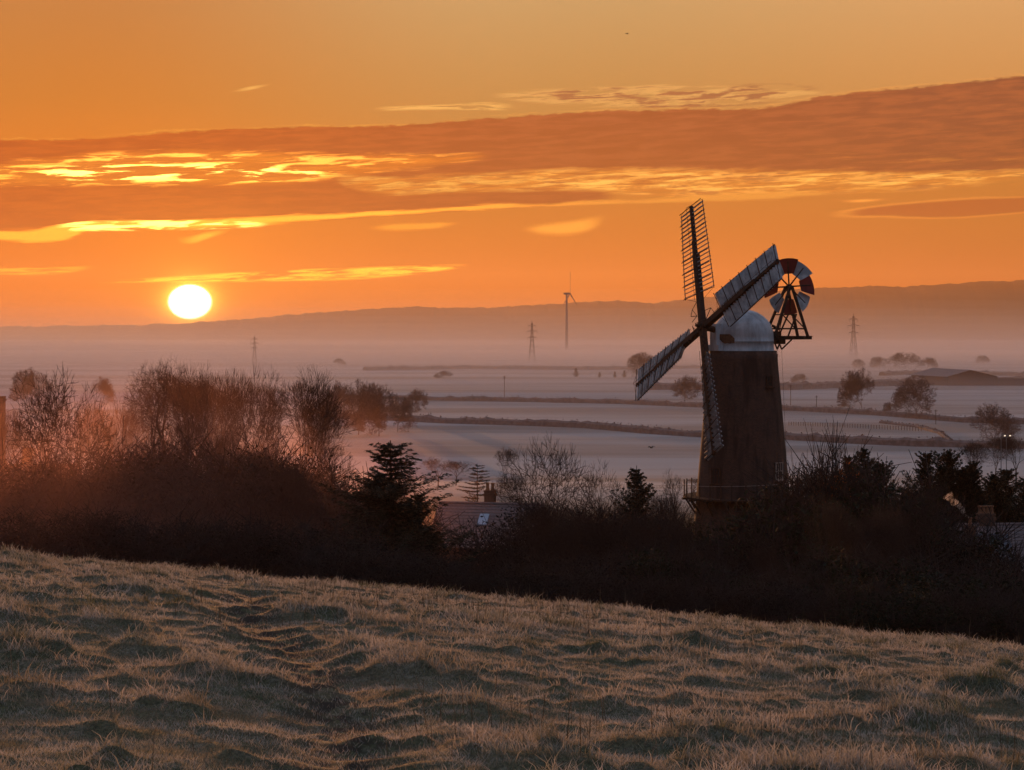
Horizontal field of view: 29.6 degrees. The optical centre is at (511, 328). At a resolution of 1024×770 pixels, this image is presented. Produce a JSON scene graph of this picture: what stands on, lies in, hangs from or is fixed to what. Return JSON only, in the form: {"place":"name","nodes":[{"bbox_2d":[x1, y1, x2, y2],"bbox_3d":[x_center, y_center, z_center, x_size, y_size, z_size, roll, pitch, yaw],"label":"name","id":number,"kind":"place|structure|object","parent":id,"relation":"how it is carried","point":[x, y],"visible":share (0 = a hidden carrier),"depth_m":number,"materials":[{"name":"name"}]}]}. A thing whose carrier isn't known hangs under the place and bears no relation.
{"place":"outdoors","nodes":[
{"label":"outdoors","id":0,"kind":"place"},
{"bbox_2d":[0,340,1023,769],"bbox_3d":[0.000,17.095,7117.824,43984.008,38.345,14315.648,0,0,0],"label":"ground","id":1,"kind":"structure","parent":0,"point":[116,362],"depth_m":27.94,"materials":[{"name":"plant"}]},
{"bbox_2d":[0,407,45,487],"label":"bare tree","id":2,"kind":"object","parent":1,"relation":"on","point":[3,426],"visible":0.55,"depth_m":132.59,"materials":[{"name":"brown plant"}]},
{"bbox_2d":[7,367,52,404],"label":"tree","id":3,"kind":"object","parent":1,"relation":"on","point":[25,389],"visible":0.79,"depth_m":912.62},
{"bbox_2d":[0,494,118,556],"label":"bush","id":4,"kind":"object","parent":1,"relation":"on","point":[8,537],"visible":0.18,"depth_m":87.39,"materials":[{"name":"brown plant"}]},
{"bbox_2d":[0,361,135,501],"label":"bare tree","id":5,"kind":"object","parent":1,"relation":"on","point":[53,421],"visible":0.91,"depth_m":112.84,"materials":[{"name":"brown plant"}]},
{"bbox_2d":[0,428,155,547],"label":"bush","id":6,"kind":"object","parent":1,"relation":"on","point":[21,500],"visible":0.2,"depth_m":109.72,"materials":[{"name":"brown plant"}]},
{"bbox_2d":[4,501,160,562],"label":"bush","id":7,"kind":"object","parent":1,"relation":"on","point":[74,530],"visible":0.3,"depth_m":85.41,"materials":[{"name":"brown plant"}]},
{"bbox_2d":[66,393,138,469],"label":"bare tree","id":8,"kind":"object","parent":1,"relation":"on","point":[93,419],"visible":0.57,"depth_m":146.00,"materials":[{"name":"brown plant"}]},
{"bbox_2d":[93,377,115,404],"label":"field tree","id":9,"kind":"object","parent":1,"relation":"on","point":[104,387],"visible":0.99,"depth_m":912.98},
{"bbox_2d":[90,395,155,470],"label":"bare tree","id":10,"kind":"object","parent":1,"relation":"on","point":[129,428],"visible":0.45,"depth_m":149.81,"materials":[{"name":"brown plant"}]},
{"bbox_2d":[11,416,249,526],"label":"bush","id":11,"kind":"object","parent":1,"relation":"on","point":[127,464],"visible":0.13,"depth_m":114.01,"materials":[{"name":"brown plant"}]},
{"bbox_2d":[0,445,287,543],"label":"bush","id":12,"kind":"object","parent":1,"relation":"on","point":[119,503],"visible":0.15,"depth_m":108.89,"materials":[{"name":"brown plant"}]},
{"bbox_2d":[31,505,270,572],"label":"bush","id":13,"kind":"object","parent":1,"relation":"on","point":[138,555],"visible":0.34,"depth_m":84.28,"materials":[{"name":"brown plant"}]},
{"bbox_2d":[122,361,183,447],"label":"bare tree","id":14,"kind":"object","parent":1,"relation":"on","point":[160,408],"visible":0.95,"depth_m":139.28,"materials":[{"name":"brown plant"}]},
{"bbox_2d":[120,357,193,453],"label":"bare tree","id":15,"kind":"object","parent":1,"relation":"on","point":[154,379],"visible":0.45,"depth_m":141.74,"materials":[{"name":"brown plant"}]},
{"bbox_2d":[128,407,211,463],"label":"bare tree","id":16,"kind":"object","parent":1,"relation":"on","point":[183,422],"visible":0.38,"depth_m":128.67,"materials":[{"name":"brown plant"}]},
{"bbox_2d":[103,418,248,512],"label":"bush","id":17,"kind":"object","parent":1,"relation":"on","point":[178,453],"visible":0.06,"depth_m":117.85,"materials":[{"name":"brown plant"}]},
{"bbox_2d":[165,360,256,461],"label":"bare tree","id":18,"kind":"object","parent":1,"relation":"on","point":[195,396],"visible":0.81,"depth_m":137.16,"materials":[{"name":"brown plant"}]},
{"bbox_2d":[120,501,307,569],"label":"bush","id":19,"kind":"object","parent":1,"relation":"on","point":[205,530],"visible":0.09,"depth_m":86.91,"materials":[{"name":"brown plant"}]},
{"bbox_2d":[65,427,379,548],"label":"bush","id":20,"kind":"object","parent":1,"relation":"on","point":[233,480],"visible":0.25,"depth_m":110.84,"materials":[{"name":"brown plant"}]},
{"bbox_2d":[199,426,255,467],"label":"bare tree","id":21,"kind":"object","parent":1,"relation":"on","point":[219,450],"visible":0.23,"depth_m":124.61,"materials":[{"name":"brown plant"}]},
{"bbox_2d":[182,362,285,453],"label":"bare tree","id":22,"kind":"object","parent":1,"relation":"on","point":[243,397],"visible":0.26,"depth_m":144.45,"materials":[{"name":"brown plant"}]},
{"bbox_2d":[208,365,294,454],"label":"bare tree","id":23,"kind":"object","parent":1,"relation":"on","point":[271,412],"visible":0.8,"depth_m":135.30,"materials":[{"name":"brown plant"}]},
{"bbox_2d":[163,429,353,545],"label":"bush","id":24,"kind":"object","parent":1,"relation":"on","point":[316,478],"visible":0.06,"depth_m":113.66,"materials":[{"name":"brown plant"}]},
{"bbox_2d":[190,508,344,577],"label":"bush","id":25,"kind":"object","parent":1,"relation":"on","point":[254,543],"visible":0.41,"depth_m":85.06,"materials":[{"name":"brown plant"}]},
{"bbox_2d":[250,364,355,470],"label":"bare tree","id":26,"kind":"object","parent":1,"relation":"on","point":[313,389],"visible":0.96,"depth_m":132.62,"materials":[{"name":"brown plant"}]},
{"bbox_2d":[190,507,446,579],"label":"bush","id":27,"kind":"object","parent":1,"relation":"on","point":[362,542],"visible":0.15,"depth_m":88.06,"materials":[{"name":"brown plant"}]},
{"bbox_2d":[270,445,368,528],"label":"bush","id":28,"kind":"object","parent":1,"relation":"on","point":[312,471],"visible":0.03,"depth_m":117.67,"materials":[{"name":"brown plant"}]},
{"bbox_2d":[286,393,356,471],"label":"bare tree","id":29,"kind":"object","parent":1,"relation":"on","point":[328,436],"visible":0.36,"depth_m":139.66,"materials":[{"name":"brown plant"}]},
{"bbox_2d":[306,431,359,489],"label":"bare tree","id":30,"kind":"object","parent":1,"relation":"on","point":[333,458],"visible":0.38,"depth_m":131.24,"materials":[{"name":"brown plant"}]},
{"bbox_2d":[321,381,365,434],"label":"tree","id":31,"kind":"object","parent":1,"relation":"on","point":[351,405],"visible":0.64,"depth_m":641.41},
{"bbox_2d":[269,533,428,587],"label":"bush","id":32,"kind":"object","parent":1,"relation":"on","point":[324,571],"visible":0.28,"depth_m":81.69,"materials":[{"name":"brown plant"}]},
{"bbox_2d":[226,478,478,563],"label":"bush","id":33,"kind":"object","parent":1,"relation":"on","point":[324,515],"visible":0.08,"depth_m":110.18,"materials":[{"name":"brown plant"}]},
{"bbox_2d":[344,378,387,434],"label":"tree","id":34,"kind":"object","parent":1,"relation":"on","point":[360,394],"visible":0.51,"depth_m":657.71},
{"bbox_2d":[357,384,399,435],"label":"tree","id":35,"kind":"object","parent":1,"relation":"on","point":[377,401],"visible":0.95,"depth_m":649.69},
{"bbox_2d":[298,440,485,583],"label":"spruce tree","id":36,"kind":"object","parent":1,"relation":"on","point":[396,491],"visible":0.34,"depth_m":97.39,"materials":[{"name":"green plant"}]},
{"bbox_2d":[307,544,494,592],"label":"bush","id":37,"kind":"object","parent":1,"relation":"on","point":[432,574],"visible":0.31,"depth_m":81.42,"materials":[{"name":"brown plant"}]},
{"bbox_2d":[384,393,417,431],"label":"tree","id":38,"kind":"object","parent":1,"relation":"on","point":[404,408],"visible":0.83,"depth_m":675.74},
{"bbox_2d":[397,492,451,564],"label":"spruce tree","id":39,"kind":"object","parent":1,"relation":"on","point":[418,527],"visible":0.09,"depth_m":102.70,"materials":[{"name":"green plant"}]},
{"bbox_2d":[442,570,502,596],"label":"bush","id":40,"kind":"object","parent":1,"relation":"on","point":[482,590],"visible":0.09,"depth_m":80.03,"materials":[{"name":"brown plant"}]},
{"bbox_2d":[458,464,489,501],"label":"cedar tree","id":41,"kind":"object","parent":1,"relation":"on","point":[477,487],"visible":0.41,"depth_m":159.99,"materials":[{"name":"green plant"}]},
{"bbox_2d":[431,483,547,563],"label":"house","id":42,"kind":"structure","parent":1,"relation":"on","point":[490,507],"depth_m":127.38,"materials":[{"name":"brick"}]},
{"bbox_2d":[450,537,557,586],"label":"bush","id":43,"kind":"object","parent":1,"relation":"on","point":[493,562],"visible":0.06,"depth_m":98.01,"materials":[{"name":"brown plant"}]},
{"bbox_2d":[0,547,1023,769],"bbox_3d":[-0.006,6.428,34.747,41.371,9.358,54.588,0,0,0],"label":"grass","id":44,"kind":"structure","parent":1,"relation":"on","point":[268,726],"depth_m":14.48,"materials":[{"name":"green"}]},
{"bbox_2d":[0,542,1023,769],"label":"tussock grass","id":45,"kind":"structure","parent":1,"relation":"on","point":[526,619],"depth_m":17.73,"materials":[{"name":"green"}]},
{"bbox_2d":[494,466,531,502],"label":"bare tree","id":46,"kind":"object","parent":1,"relation":"on","point":[506,484],"visible":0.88,"depth_m":128.95,"materials":[{"name":"brown plant"}]},
{"bbox_2d":[488,491,568,575],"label":"bush","id":47,"kind":"object","parent":1,"relation":"on","point":[541,510],"visible":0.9,"depth_m":89.26,"materials":[{"name":"brown plant"}]},
{"bbox_2d":[363,364,700,370],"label":"hedge","id":48,"kind":"object","parent":1,"relation":"on","point":[465,366],"visible":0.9,"depth_m":1714.16,"materials":[{"name":"plant"}]},
{"bbox_2d":[467,554,599,601],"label":"bush","id":49,"kind":"object","parent":1,"relation":"on","point":[532,579],"visible":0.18,"depth_m":79.51,"materials":[{"name":"brown plant"}]},
{"bbox_2d":[439,512,633,576],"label":"bush","id":50,"kind":"object","parent":1,"relation":"on","point":[463,544],"visible":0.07,"depth_m":103.10,"materials":[{"name":"brown plant"}]},
{"bbox_2d":[494,431,597,541],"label":"bare tree","id":51,"kind":"object","parent":1,"relation":"on","point":[555,477],"visible":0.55,"depth_m":112.01,"materials":[{"name":"brown plant"}]},
{"bbox_2d":[441,475,689,582],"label":"bush","id":52,"kind":"object","parent":1,"relation":"on","point":[492,544],"visible":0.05,"depth_m":102.92,"materials":[{"name":"brown plant"}]},
{"bbox_2d":[541,497,602,573],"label":"bare tree","id":53,"kind":"object","parent":1,"relation":"on","point":[580,522],"visible":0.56,"depth_m":96.02,"materials":[{"name":"brown plant"}]},
{"bbox_2d":[468,541,685,598],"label":"bush","id":54,"kind":"object","parent":1,"relation":"on","point":[583,562],"visible":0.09,"depth_m":83.40,"materials":[{"name":"brown plant"}]},
{"bbox_2d":[506,561,691,610],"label":"bush","id":55,"kind":"object","parent":1,"relation":"on","point":[605,594],"visible":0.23,"depth_m":77.50,"materials":[{"name":"brown plant"}]},
{"bbox_2d":[571,460,641,524],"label":"bare tree","id":56,"kind":"object","parent":1,"relation":"on","point":[595,489],"visible":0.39,"depth_m":115.22,"materials":[{"name":"brown plant"}]},
{"bbox_2d":[565,500,654,572],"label":"bush","id":57,"kind":"object","parent":1,"relation":"on","point":[605,528],"visible":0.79,"depth_m":95.46,"materials":[{"name":"brown plant"}]},
{"bbox_2d":[536,490,711,575],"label":"bush","id":58,"kind":"object","parent":1,"relation":"on","point":[600,511],"visible":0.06,"depth_m":105.03,"materials":[{"name":"brown plant"}]},
{"bbox_2d":[609,465,669,552],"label":"fir tree","id":59,"kind":"object","parent":1,"relation":"on","point":[641,493],"visible":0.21,"depth_m":111.84,"materials":[{"name":"green plant"}]},
{"bbox_2d":[613,501,667,554],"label":"bare tree","id":60,"kind":"object","parent":1,"relation":"on","point":[641,526],"visible":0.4,"depth_m":103.37,"materials":[{"name":"brown plant"}]},
{"bbox_2d":[568,536,745,600],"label":"bush","id":61,"kind":"object","parent":1,"relation":"on","point":[660,563],"visible":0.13,"depth_m":83.47,"materials":[{"name":"brown plant"}]},
{"bbox_2d":[607,570,710,614],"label":"bush","id":62,"kind":"object","parent":1,"relation":"on","point":[659,601],"visible":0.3,"depth_m":75.72,"materials":[{"name":"brown plant"}]},
{"bbox_2d":[617,489,701,562],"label":"bare tree","id":63,"kind":"object","parent":1,"relation":"on","point":[651,521],"visible":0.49,"depth_m":94.83,"materials":[{"name":"brown plant"}]},
{"bbox_2d":[644,486,693,529],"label":"bare tree","id":64,"kind":"object","parent":1,"relation":"on","point":[664,504],"visible":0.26,"depth_m":118.60,"materials":[{"name":"brown plant"}]},
{"bbox_2d":[626,506,714,574],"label":"bush","id":65,"kind":"object","parent":1,"relation":"on","point":[675,534],"visible":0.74,"depth_m":90.07,"materials":[{"name":"brown plant"}]},
{"bbox_2d":[332,411,1023,448],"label":"hedge","id":66,"kind":"object","parent":1,"relation":"on","point":[935,441],"visible":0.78,"depth_m":662.56,"materials":[{"name":"plant"}]},
{"bbox_2d":[334,393,1023,423],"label":"hedge","id":67,"kind":"object","parent":1,"relation":"on","point":[889,413],"visible":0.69,"depth_m":897.71,"materials":[{"name":"plant"}]},
{"bbox_2d":[655,466,703,519],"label":"bare tree","id":68,"kind":"object","parent":1,"relation":"on","point":[672,491],"visible":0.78,"depth_m":139.08,"materials":[{"name":"brown plant"}]},
{"bbox_2d":[644,500,723,565],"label":"bush","id":69,"kind":"object","parent":1,"relation":"on","point":[699,531],"visible":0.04,"depth_m":115.18,"materials":[{"name":"brown plant"}]},
{"bbox_2d":[670,374,701,401],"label":"tree","id":70,"kind":"object","parent":1,"relation":"on","point":[688,385],"visible":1,"depth_m":954.58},
{"bbox_2d":[633,198,813,549],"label":"windmill","id":71,"kind":"object","parent":1,"relation":"on","point":[742,412],"visible":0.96,"depth_m":147.51,"materials":[{"name":"brick"}]},
{"bbox_2d":[655,572,793,623],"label":"bush","id":72,"kind":"object","parent":1,"relation":"on","point":[720,593],"visible":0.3,"depth_m":73.64,"materials":[{"name":"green plant"}]},
{"bbox_2d":[700,519,808,584],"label":"bush","id":73,"kind":"object","parent":1,"relation":"on","point":[760,548],"visible":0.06,"depth_m":103.21,"materials":[{"name":"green plant"}]},
{"bbox_2d":[702,481,866,576],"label":"bush","id":74,"kind":"object","parent":1,"relation":"on","point":[768,516],"visible":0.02,"depth_m":107.18,"materials":[{"name":"brown plant"}]},
{"bbox_2d":[693,571,889,626],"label":"bush","id":75,"kind":"object","parent":1,"relation":"on","point":[783,612],"visible":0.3,"depth_m":73.08,"materials":[{"name":"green plant"}]},
{"bbox_2d":[693,452,956,561],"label":"bush","id":76,"kind":"object","parent":1,"relation":"on","point":[761,501],"visible":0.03,"depth_m":111.91,"materials":[{"name":"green plant"}]},
{"bbox_2d":[783,492,868,577],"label":"bush","id":77,"kind":"object","parent":1,"relation":"on","point":[834,525],"visible":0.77,"depth_m":90.02,"materials":[{"name":"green plant"}]},
{"bbox_2d":[763,407,896,531],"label":"russet shrub","id":78,"kind":"object","parent":1,"relation":"on","point":[832,458],"visible":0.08,"depth_m":109.49,"materials":[{"name":"brown plant"}]},
{"bbox_2d":[650,376,1023,389],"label":"hedge","id":79,"kind":"object","parent":1,"relation":"on","point":[804,384],"visible":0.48,"depth_m":1161.42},
{"bbox_2d":[721,535,957,608],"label":"bush","id":80,"kind":"object","parent":1,"relation":"on","point":[824,562],"visible":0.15,"depth_m":81.26,"materials":[{"name":"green plant"}]},
{"bbox_2d":[810,514,879,568],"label":"bush","id":81,"kind":"object","parent":1,"relation":"on","point":[847,546],"visible":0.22,"depth_m":91.91,"materials":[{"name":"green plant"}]},
{"bbox_2d":[837,368,874,408],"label":"tree","id":82,"kind":"object","parent":1,"relation":"on","point":[853,385],"visible":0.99,"depth_m":837.07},
{"bbox_2d":[701,447,1023,578],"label":"bush","id":83,"kind":"object","parent":1,"relation":"on","point":[848,504],"visible":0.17,"depth_m":106.25,"materials":[{"name":"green plant"}]},
{"bbox_2d":[781,570,951,635],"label":"bush","id":84,"kind":"object","parent":1,"relation":"on","point":[865,611],"visible":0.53,"depth_m":70.98,"materials":[{"name":"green plant"}]},
{"bbox_2d":[843,497,918,567],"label":"bare tree","id":85,"kind":"object","parent":1,"relation":"on","point":[892,536],"visible":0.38,"depth_m":89.52,"materials":[{"name":"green plant"}]},
{"bbox_2d":[782,466,981,560],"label":"bush","id":86,"kind":"object","parent":1,"relation":"on","point":[899,516],"visible":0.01,"depth_m":105.24,"materials":[{"name":"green plant"}]},
{"bbox_2d":[853,499,915,579],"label":"bush","id":87,"kind":"object","parent":1,"relation":"on","point":[881,530],"visible":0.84,"depth_m":85.46,"materials":[{"name":"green plant"}]},
{"bbox_2d":[801,486,1023,581],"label":"bush","id":88,"kind":"object","parent":1,"relation":"on","point":[992,538],"visible":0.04,"depth_m":102.32,"materials":[{"name":"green plant"}]},
{"bbox_2d":[891,374,937,418],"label":"tree","id":89,"kind":"object","parent":1,"relation":"on","point":[902,390],"visible":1,"depth_m":774.58,"materials":[{"name":"plant"}]},
{"bbox_2d":[813,541,1022,615],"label":"bush","id":90,"kind":"object","parent":1,"relation":"on","point":[928,579],"visible":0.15,"depth_m":79.35,"materials":[{"name":"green plant"}]},
{"bbox_2d":[886,473,967,569],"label":"bush","id":91,"kind":"object","parent":1,"relation":"on","point":[919,531],"visible":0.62,"depth_m":95.19,"materials":[{"name":"green plant"}]},
{"bbox_2d":[900,450,956,531],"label":"cypress tree","id":92,"kind":"object","parent":1,"relation":"on","point":[922,470],"visible":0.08,"depth_m":127.87,"materials":[{"name":"green plant"}]},
{"bbox_2d":[854,504,1023,590],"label":"bush","id":93,"kind":"object","parent":1,"relation":"on","point":[964,552],"visible":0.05,"depth_m":98.84,"materials":[{"name":"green plant"}]},
{"bbox_2d":[873,578,1017,639],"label":"bush","id":94,"kind":"object","parent":1,"relation":"on","point":[940,627],"visible":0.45,"depth_m":70.97,"materials":[{"name":"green plant"}]},
{"bbox_2d":[879,369,1023,375],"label":"hedge","id":95,"kind":"object","parent":1,"relation":"on","point":[910,372],"visible":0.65,"depth_m":1493.79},
{"bbox_2d":[917,449,994,527],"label":"cypress tree","id":96,"kind":"object","parent":1,"relation":"on","point":[947,460],"visible":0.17,"depth_m":129.34,"materials":[{"name":"green plant"}]},
{"bbox_2d":[899,368,1023,385],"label":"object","id":97,"kind":"structure","parent":1,"relation":"on","point":[948,377],"depth_m":1224.74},
{"bbox_2d":[957,441,989,471],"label":"bare tree","id":98,"kind":"object","parent":1,"relation":"on","point":[971,450],"visible":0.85,"depth_m":279.70,"materials":[{"name":"brown plant"}]},
{"bbox_2d":[954,461,1007,522],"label":"cypress tree","id":99,"kind":"object","parent":1,"relation":"on","point":[972,471],"visible":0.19,"depth_m":128.66,"materials":[{"name":"green plant"}]},
{"bbox_2d":[945,579,1023,645],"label":"bush","id":100,"kind":"object","parent":1,"relation":"on","point":[1013,623],"visible":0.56,"depth_m":71.24,"materials":[{"name":"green plant"}]},
{"bbox_2d":[955,506,1023,575],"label":"house","id":101,"kind":"structure","parent":1,"relation":"on","point":[981,513],"depth_m":121.67,"materials":[{"name":"brick"}]},
{"bbox_2d":[969,401,1022,440],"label":"tree","id":102,"kind":"object","parent":1,"relation":"on","point":[1004,427],"visible":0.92,"depth_m":593.72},
{"bbox_2d":[978,472,1017,522],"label":"cypress tree","id":103,"kind":"object","parent":1,"relation":"on","point":[997,492],"visible":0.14,"depth_m":132.65,"materials":[{"name":"green plant"}]},
{"bbox_2d":[991,433,1023,492],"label":"bare tree","id":104,"kind":"object","parent":1,"relation":"on","point":[1009,442],"visible":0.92,"depth_m":288.96,"materials":[{"name":"brown plant"}]},
{"bbox_2d":[994,468,1023,522],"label":"spruce tree","id":105,"kind":"object","parent":1,"relation":"on","point":[1008,487],"visible":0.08,"depth_m":137.72,"materials":[{"name":"green plant"}]},
{"bbox_2d":[1004,476,1023,522],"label":"spruce tree","id":106,"kind":"object","parent":1,"relation":"on","point":[1019,484],"visible":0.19,"depth_m":135.95,"materials":[{"name":"green plant"}]},
{"bbox_2d":[0,280,1023,339],"bbox_3d":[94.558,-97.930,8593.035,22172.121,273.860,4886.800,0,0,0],"label":"hills","id":107,"kind":"structure","parent":0,"point":[986,310],"depth_m":7443.67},
{"bbox_2d":[0,0,1023,326],"label":"sky","id":108,"kind":"structure","parent":0,"point":[162,161],"materials":[{"name":"orange"}]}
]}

